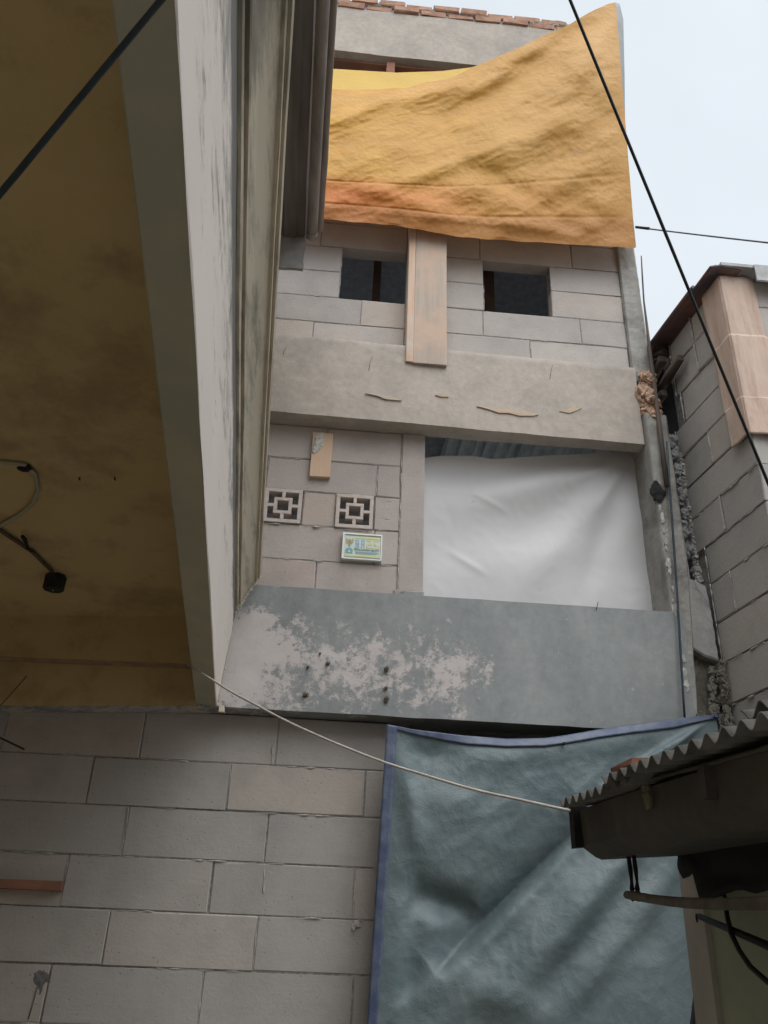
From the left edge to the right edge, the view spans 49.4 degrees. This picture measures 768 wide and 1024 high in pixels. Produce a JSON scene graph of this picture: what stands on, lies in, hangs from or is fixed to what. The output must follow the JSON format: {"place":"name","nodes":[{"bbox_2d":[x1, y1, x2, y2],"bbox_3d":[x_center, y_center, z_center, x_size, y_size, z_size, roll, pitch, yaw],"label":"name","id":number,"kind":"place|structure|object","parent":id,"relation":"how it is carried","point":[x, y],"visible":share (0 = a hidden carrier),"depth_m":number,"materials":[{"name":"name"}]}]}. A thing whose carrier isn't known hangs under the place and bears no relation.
{"place":"outdoors","nodes":[
{"label":"outdoors","id":0,"kind":"place"},
{"bbox_2d":[350,0,767,340],"label":"sky","id":1,"kind":"structure","parent":0,"point":[696,71],"materials":[{"name":"white"}]},
{"bbox_2d":[568,0,767,485],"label":"overhead cable","id":2,"kind":"object","parent":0,"point":[667,239],"visible":1,"depth_m":1.89,"materials":[{"name":"black rubber"}]},
{"bbox_2d":[635,226,767,243],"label":"overhead cable","id":3,"kind":"object","parent":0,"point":[642,227],"visible":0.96,"depth_m":4.67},
{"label":"ground","id":4,"kind":"structure","parent":0,"visible":0},
{"bbox_2d":[0,0,337,712],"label":"cream house","id":5,"kind":"structure","parent":4,"relation":"on","point":[162,204],"depth_m":2.25,"materials":[{"name":"paint"}]},
{"bbox_2d":[0,460,39,527],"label":"bent conduit","id":6,"kind":"object","parent":5,"relation":"attached to","point":[24,467],"visible":1,"depth_m":2.82,"materials":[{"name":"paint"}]},
{"bbox_2d":[0,528,53,572],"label":"straight conduit","id":7,"kind":"object","parent":5,"relation":"attached to","point":[33,553],"visible":0.96,"depth_m":3.21,"materials":[{"name":"black plastic"}]},
{"bbox_2d":[21,535,32,551],"bbox_3d":[-1.347,0.119,3.149,0.020,0.020,0.119,4,-28,-3],"label":"tape hook","id":8,"kind":"object","parent":7,"relation":"attached to","point":[24,539],"visible":1,"depth_m":3.13,"materials":[{"name":"black plastic"}]},
{"bbox_2d":[42,572,66,592],"bbox_3d":[-1.358,0.293,3.429,0.086,0.065,0.079,4,-28,-3],"label":"junction box","id":9,"kind":"object","parent":5,"relation":"attached to","point":[54,582],"visible":1,"depth_m":3.40,"materials":[{"name":"black plastic"}]},
{"bbox_2d":[0,0,165,199],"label":"overhead cable","id":10,"kind":"object","parent":5,"relation":"attached to","point":[82,94],"visible":1,"depth_m":1.00,"materials":[{"name":"black rubber"}]},
{"bbox_2d":[187,663,570,811],"bbox_3d":[-0.128,0.716,2.811,1.560,0.629,0.009,-14,-32,28],"label":"service cable","id":11,"kind":"object","parent":5,"relation":"attached to","point":[404,768],"visible":1,"depth_m":2.66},
{"bbox_2d":[0,0,697,1023],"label":"unfinished house","id":12,"kind":"structure","parent":4,"relation":"on","point":[208,864],"depth_m":3.93,"materials":[{"name":"grey concrete"}]},
{"bbox_2d":[0,737,24,749],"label":"rebar wire","id":13,"kind":"object","parent":12,"relation":"attached to","point":[18,746],"visible":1,"depth_m":3.60,"materials":[{"name":"black metal"}]},
{"bbox_2d":[0,676,26,705],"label":"rebar wire","id":14,"kind":"object","parent":12,"relation":"attached to","point":[12,691],"visible":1,"depth_m":3.58,"materials":[{"name":"metal"}]},
{"bbox_2d":[0,879,64,891],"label":"wood strip","id":15,"kind":"object","parent":12,"relation":"attached to","point":[35,885],"visible":1,"depth_m":3.41,"materials":[{"name":"brown wood"}]},
{"bbox_2d":[341,532,381,562],"bbox_3d":[-0.112,0.181,4.266,0.203,0.145,0.029,4,-28,-3],"label":"wall plaque","id":16,"kind":"object","parent":12,"relation":"attached to","point":[361,547],"depth_m":4.25,"materials":[{"name":"yellow paint"}]},
{"bbox_2d":[324,2,635,247],"bbox_3d":[0.417,-2.743,5.689,2.603,2.419,0.327,2,-28,0],"label":"orange tarp","id":17,"kind":"object","parent":12,"relation":"attached to","point":[526,143],"visible":0.85,"depth_m":5.39,"materials":[{"name":"orange fabric"}]},
{"bbox_2d":[423,451,652,610],"bbox_3d":[0.809,0.078,4.532,1.277,1.113,0.050,4,-28,-3],"label":"white sheet","id":18,"kind":"object","parent":12,"relation":"hanging from","point":[566,529],"visible":0.79,"depth_m":4.53,"materials":[{"name":"white fabric"}]},
{"bbox_2d":[367,713,719,1023],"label":"blue grey tarp","id":19,"kind":"object","parent":12,"relation":"hanging from","point":[490,909],"visible":0.86,"depth_m":3.44,"materials":[{"name":"blue fabric"}]},
{"bbox_2d":[641,256,669,487],"bbox_3d":[1.565,-0.887,4.887,0.035,1.755,0.152,-14,-32,29],"label":"wooden pole","id":20,"kind":"object","parent":12,"relation":"attached to","point":[662,446],"visible":1,"depth_m":4.71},
{"bbox_2d":[666,441,685,717],"bbox_3d":[1.469,0.288,4.212,0.115,1.529,0.012,4,-28,-3],"label":"drainpipe","id":21,"kind":"object","parent":12,"relation":"attached to","point":[677,602],"visible":1,"depth_m":4.17,"materials":[{"name":"grey plastic"}]},
{"bbox_2d":[559,699,767,1023],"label":"lean to shed","id":22,"kind":"object","parent":4,"relation":"on","point":[698,808],"visible":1,"depth_m":1.90,"materials":[{"name":"metal"}]},
{"bbox_2d":[623,855,767,910],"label":"hanging pipe","id":23,"kind":"object","parent":22,"relation":"hanging from","point":[742,903],"visible":0.99,"depth_m":1.65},
{"bbox_2d":[722,895,767,984],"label":"cable","id":24,"kind":"object","parent":23,"relation":"hanging from","point":[753,969],"visible":0.91,"depth_m":1.87,"materials":[{"name":"black rubber"}]},
{"bbox_2d":[697,913,767,949],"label":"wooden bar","id":25,"kind":"object","parent":22,"relation":"attached to","point":[753,939],"visible":1,"depth_m":1.90,"materials":[{"name":"black wood"}]},
{"bbox_2d":[650,262,767,731],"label":"neighbouring house","id":26,"kind":"structure","parent":4,"relation":"on","point":[722,489],"depth_m":4.25,"materials":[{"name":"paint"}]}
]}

